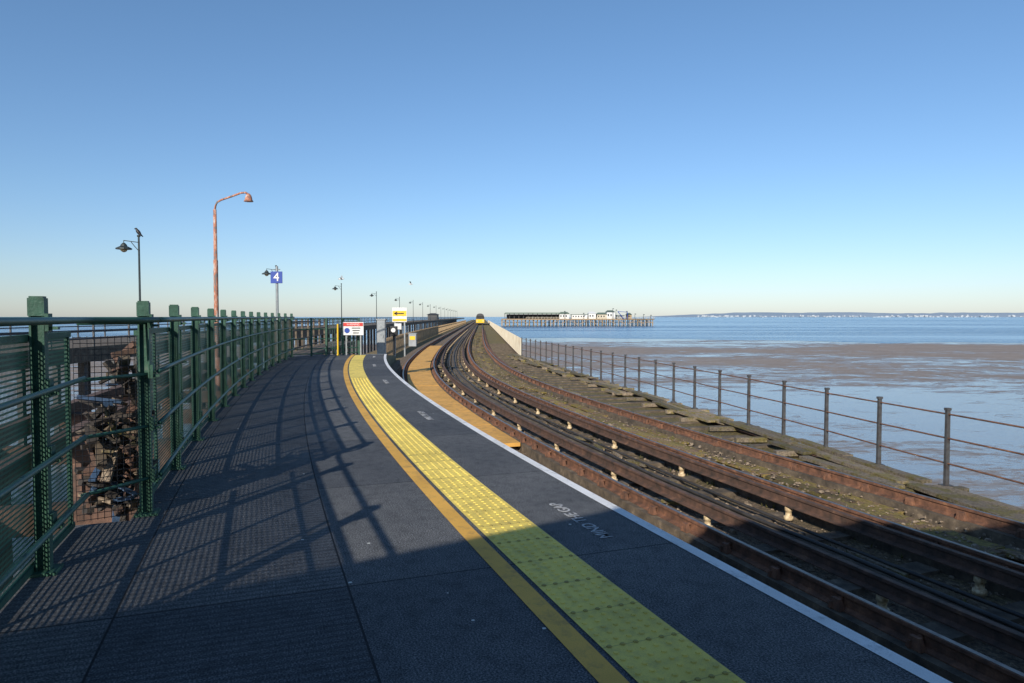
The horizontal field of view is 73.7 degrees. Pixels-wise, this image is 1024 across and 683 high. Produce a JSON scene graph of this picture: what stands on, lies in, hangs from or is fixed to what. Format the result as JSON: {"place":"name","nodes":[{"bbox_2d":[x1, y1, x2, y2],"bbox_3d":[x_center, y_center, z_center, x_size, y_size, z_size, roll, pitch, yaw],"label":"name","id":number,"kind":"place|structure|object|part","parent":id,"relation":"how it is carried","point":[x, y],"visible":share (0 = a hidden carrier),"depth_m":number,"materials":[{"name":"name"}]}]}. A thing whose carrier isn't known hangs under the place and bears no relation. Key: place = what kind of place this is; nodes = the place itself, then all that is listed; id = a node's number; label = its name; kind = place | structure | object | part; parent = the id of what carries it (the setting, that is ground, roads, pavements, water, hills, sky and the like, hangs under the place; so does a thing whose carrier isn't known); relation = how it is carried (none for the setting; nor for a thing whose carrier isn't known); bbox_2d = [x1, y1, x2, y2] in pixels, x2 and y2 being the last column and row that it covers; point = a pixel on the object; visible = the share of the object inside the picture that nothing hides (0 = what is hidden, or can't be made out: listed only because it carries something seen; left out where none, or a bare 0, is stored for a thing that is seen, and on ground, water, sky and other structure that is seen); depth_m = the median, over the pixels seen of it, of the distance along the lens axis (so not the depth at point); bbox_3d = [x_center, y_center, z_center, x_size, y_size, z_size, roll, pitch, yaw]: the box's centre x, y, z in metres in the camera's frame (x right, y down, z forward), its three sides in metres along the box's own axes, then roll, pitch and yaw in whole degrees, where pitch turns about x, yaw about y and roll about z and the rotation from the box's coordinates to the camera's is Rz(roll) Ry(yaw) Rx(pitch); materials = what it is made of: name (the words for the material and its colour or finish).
{"place":"outdoors","nodes":[
{"label":"outdoors","id":0,"kind":"place"},
{"bbox_2d":[270,341,354,358],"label":"side walkway","id":1,"kind":"structure","parent":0,"point":[321,345],"depth_m":36.60,"materials":[{"name":"grey concrete"}]},
{"bbox_2d":[274,320,329,360],"bbox_3d":[-10.541,-0.028,35.217,0.769,2.200,16.534,0,2,-10],"label":"weathered post and rail fence","id":2,"kind":"object","parent":1,"relation":"on","point":[308,336],"visible":0.36,"depth_m":34.71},
{"bbox_2d":[386,319,469,354],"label":"brown picket fence","id":3,"kind":"object","parent":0,"point":[424,334],"visible":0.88,"depth_m":76.16,"materials":[{"name":"brown wood"}]},
{"bbox_2d":[0,338,1023,574],"bbox_3d":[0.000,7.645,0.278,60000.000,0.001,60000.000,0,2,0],"label":"tidal flat ground","id":4,"kind":"structure","parent":0,"point":[984,381],"depth_m":72.79,"materials":[{"name":"sand"}]},
{"bbox_2d":[72,341,157,521],"bbox_3d":[-3.286,0.752,5.642,0.612,1.506,0.564,-1,2,-24],"label":"driftwood and litter","id":5,"kind":"object","parent":4,"relation":"on","point":[87,429],"visible":0.67,"depth_m":5.57,"materials":[{"name":"brown wood"}]},
{"bbox_2d":[0,356,256,588],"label":"pier side girders","id":6,"kind":"object","parent":4,"relation":"on","point":[86,464],"visible":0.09,"depth_m":11.03,"materials":[{"name":"brown metal"}]},
{"bbox_2d":[0,317,463,444],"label":"promenade pier","id":7,"kind":"structure","parent":4,"relation":"on","point":[102,349],"depth_m":39.45,"materials":[{"name":"paint"}]},
{"bbox_2d":[115,235,140,300],"bbox_3d":[-19.010,-2.609,33.928,1.220,5.352,0.740,0,2,0],"label":"street lamp","id":8,"kind":"object","parent":7,"relation":"on","point":[123,247],"visible":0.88,"depth_m":33.83,"materials":[{"name":"metal"}]},
{"bbox_2d":[134,228,142,236],"bbox_3d":[-18.495,-5.403,33.826,0.455,0.454,0.170,0,2,0],"label":"crow","id":9,"kind":"object","parent":8,"relation":"on","point":[138,232],"visible":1,"depth_m":33.78,"materials":[{"name":"black paint"}]},
{"bbox_2d":[213,192,252,389],"bbox_3d":[-8.882,-1.223,21.770,1.354,7.064,0.292,0,2,0],"label":"rusty street lamp","id":10,"kind":"object","parent":7,"relation":"on","point":[248,197],"visible":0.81,"depth_m":21.67,"materials":[{"name":"metal"}]},
{"bbox_2d":[262,265,276,275],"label":"street lamp","id":11,"kind":"object","parent":7,"relation":"on","point":[266,273],"visible":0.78,"depth_m":53.74,"materials":[{"name":"metal"}]},
{"bbox_2d":[332,283,341,317],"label":"street lamp","id":12,"kind":"object","parent":7,"relation":"on","point":[334,288],"visible":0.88,"depth_m":82.81,"materials":[{"name":"metal"}]},
{"bbox_2d":[370,291,376,324],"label":"street lamp","id":13,"kind":"object","parent":7,"relation":"on","point":[371,295],"visible":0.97,"depth_m":109.80,"materials":[{"name":"metal"}]},
{"bbox_2d":[426,313,439,319],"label":"pier shelter","id":14,"kind":"object","parent":7,"relation":"on","point":[433,315],"visible":0.93,"depth_m":286.82,"materials":[{"name":"paint"}]},
{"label":"pier piles","id":15,"kind":"object","parent":4,"relation":"on","visible":0},
{"bbox_2d":[367,320,1023,682],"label":"pier deck","id":16,"kind":"structure","parent":15,"relation":"on","point":[420,377],"depth_m":11.34,"materials":[{"name":"brown wood"}]},
{"bbox_2d":[386,355,395,366],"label":"platform ramp","id":17,"kind":"structure","parent":16,"relation":"on","point":[391,359],"depth_m":39.26,"materials":[{"name":"concrete"}]},
{"bbox_2d":[376,319,386,353],"bbox_3d":[-5.770,-0.179,30.206,0.420,1.645,0.375,0,2,0],"label":"equipment cabinet","id":18,"kind":"object","parent":17,"relation":"on","point":[381,336],"visible":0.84,"depth_m":30.05,"materials":[{"name":"grey metal"}]},
{"bbox_3d":[-5.770,-0.190,30.039,0.280,1.300,0.043,0,2,0],"label":"door","id":19,"kind":"part","parent":18,"relation":"part of","materials":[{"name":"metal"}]},
{"bbox_2d":[390,326,397,354],"bbox_3d":[-5.282,-0.044,30.498,0.320,1.275,0.240,0,2,0],"label":"ground signal","id":20,"kind":"object","parent":17,"relation":"on","point":[393,331],"visible":1,"depth_m":30.41,"materials":[{"name":"black paint"}]},
{"bbox_2d":[392,308,406,355],"bbox_3d":[-5.102,-0.432,30.965,0.660,2.215,0.220,0,2,0],"label":"platform end sign","id":21,"kind":"object","parent":17,"relation":"attached to","point":[399,314],"visible":0.94,"depth_m":30.96,"materials":[{"name":"white metal"}]},
{"bbox_2d":[408,333,416,345],"bbox_3d":[-5.527,-0.100,38.021,0.480,0.740,0.360,0,2,0],"label":"equipment cabinet","id":22,"kind":"object","parent":17,"relation":"on","point":[412,339],"visible":1,"depth_m":37.87,"materials":[{"name":"grey metal"}]},
{"bbox_2d":[0,354,951,682],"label":"railway platform","id":23,"kind":"structure","parent":16,"relation":"on","point":[362,518],"depth_m":4.14,"materials":[{"name":"concrete"}]},
{"bbox_2d":[0,296,294,609],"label":"green platform fence","id":24,"kind":"object","parent":23,"relation":"on","point":[40,321],"visible":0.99,"depth_m":5.28,"materials":[{"name":"metal"}]},
{"bbox_2d":[271,266,281,360],"bbox_3d":[-8.807,-0.826,25.627,0.440,3.990,0.125,0,2,0],"label":"platform number sign","id":25,"kind":"object","parent":23,"relation":"on","point":[276,276],"visible":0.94,"depth_m":25.52,"materials":[{"name":"blue metal"}]},
{"bbox_2d":[293,318,359,355],"bbox_3d":[-7.566,-0.197,28.018,2.838,1.550,0.098,-2,3,-36],"label":"platform end barrier","id":26,"kind":"object","parent":23,"relation":"on","point":[326,348],"visible":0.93,"depth_m":28.05,"materials":[{"name":"green metal"}]},
{"bbox_2d":[337,324,338,355],"bbox_3d":[-7.198,-0.074,28.216,0.160,1.300,0.152,0,2,0],"label":"bollard","id":27,"kind":"object","parent":23,"relation":"on","point":[337,339],"visible":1,"depth_m":28.19,"materials":[{"name":"yellow metal"}]},
{"bbox_2d":[343,322,363,354],"bbox_3d":[-6.596,-0.119,28.391,0.860,1.377,0.098,0,2,0],"label":"warning sign","id":28,"kind":"object","parent":23,"relation":"on","point":[353,328],"visible":1,"depth_m":28.34,"materials":[{"name":"white metal"}]},
{"bbox_2d":[486,319,520,354],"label":"pale picket fence","id":29,"kind":"object","parent":16,"relation":"on","point":[512,340],"visible":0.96,"depth_m":65.77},
{"bbox_2d":[437,365,928,578],"bbox_3d":[0.701,1.909,22.942,5.713,0.101,32.247,0,2,-13],"label":"loose timber","id":30,"kind":"object","parent":16,"relation":"on","point":[875,562],"visible":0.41,"depth_m":12.69,"materials":[{"name":"brown wood"}]},
{"bbox_2d":[399,363,1023,650],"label":"track bed debris","id":31,"kind":"object","parent":16,"relation":"on","point":[734,531],"visible":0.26,"depth_m":10.41,"materials":[{"name":"stone"}]},
{"bbox_2d":[400,320,1023,682],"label":"railway track","id":32,"kind":"structure","parent":16,"relation":"on","point":[912,635],"depth_m":6.95,"materials":[{"name":"metal"}]},
{"bbox_2d":[457,358,982,601],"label":"weeds","id":33,"kind":"object","parent":16,"relation":"on","point":[713,483],"visible":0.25,"depth_m":15.81,"materials":[{"name":"green plant"}]},
{"bbox_2d":[447,337,1023,632],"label":"trackside cables","id":34,"kind":"object","parent":16,"relation":"on","point":[999,619],"visible":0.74,"depth_m":8.29,"materials":[{"name":"brown metal"}]},
{"bbox_2d":[462,324,1023,596],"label":"railway track","id":35,"kind":"structure","parent":16,"relation":"on","point":[982,567],"depth_m":9.89,"materials":[{"name":"metal"}]},
{"bbox_2d":[476,313,483,323],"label":"passenger train","id":36,"kind":"object","parent":35,"relation":"on","point":[479,318],"visible":0.98,"depth_m":228.02,"materials":[{"name":"paint"}]},
{"bbox_2d":[521,338,1023,487],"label":"iron railing","id":37,"kind":"object","parent":16,"relation":"on","point":[946,462],"visible":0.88,"depth_m":14.66,"materials":[{"name":"black metal"}]},
{"bbox_2d":[0,317,1023,342],"bbox_3d":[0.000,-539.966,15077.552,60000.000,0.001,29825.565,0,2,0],"label":"sea","id":38,"kind":"structure","parent":0,"point":[923,329],"depth_m":407.42,"materials":[{"name":"liquid"}]},
{"bbox_2d":[501,317,654,325],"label":"pier head deck","id":39,"kind":"structure","parent":38,"relation":"in","point":[582,322],"depth_m":561.24,"materials":[{"name":"brown wood"}]},
{"bbox_2d":[507,314,558,318],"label":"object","id":40,"kind":"structure","parent":39,"relation":"on","point":[531,316],"depth_m":579.11,"materials":[{"name":"paint"}]},
{"bbox_2d":[504,313,568,313],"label":"roof","id":41,"kind":"structure","parent":40,"relation":"on","point":[536,313],"depth_m":561.57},
{"bbox_2d":[559,312,568,318],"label":"white pavilion","id":42,"kind":"structure","parent":39,"relation":"on","point":[561,316],"depth_m":562.62,"materials":[{"name":"paint"}]},
{"bbox_2d":[587,312,595,318],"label":"white pavilion","id":43,"kind":"structure","parent":39,"relation":"on","point":[591,315],"depth_m":562.65,"materials":[{"name":"paint"}]},
{"bbox_2d":[596,313,606,318],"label":"pier head shed","id":44,"kind":"structure","parent":39,"relation":"on","point":[601,315],"depth_m":562.65,"materials":[{"name":"white paint"}]},
{"bbox_2d":[615,315,623,318],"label":"pier head shed","id":45,"kind":"structure","parent":39,"relation":"on","point":[618,317],"depth_m":562.65,"materials":[{"name":"grey paint"}]},
{"bbox_2d":[0,0,1023,316],"label":"sky","id":46,"kind":"structure","parent":0,"point":[493,158],"materials":[{"name":"blue"}]},
{"bbox_2d":[571,315,586,318],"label":"walls","id":47,"kind":"structure","parent":0,"point":[579,317],"depth_m":562.65,"materials":[{"name":"white paint"}]},
{"bbox_2d":[605,312,614,318],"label":"walls","id":48,"kind":"structure","parent":0,"point":[609,316],"depth_m":562.62,"materials":[{"name":"white paint"}]},
{"bbox_2d":[648,312,1023,316],"bbox_3d":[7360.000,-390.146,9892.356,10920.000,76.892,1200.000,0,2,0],"label":"hills","id":49,"kind":"structure","parent":0,"point":[819,314],"depth_m":9491.63,"materials":[{"name":"grey"}]},
{"bbox_2d":[697,315,1023,316],"bbox_3d":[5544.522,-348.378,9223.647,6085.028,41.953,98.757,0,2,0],"label":"seaside town","id":50,"kind":"object","parent":49,"relation":"on","point":[860,316],"visible":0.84,"depth_m":9206.19}
]}

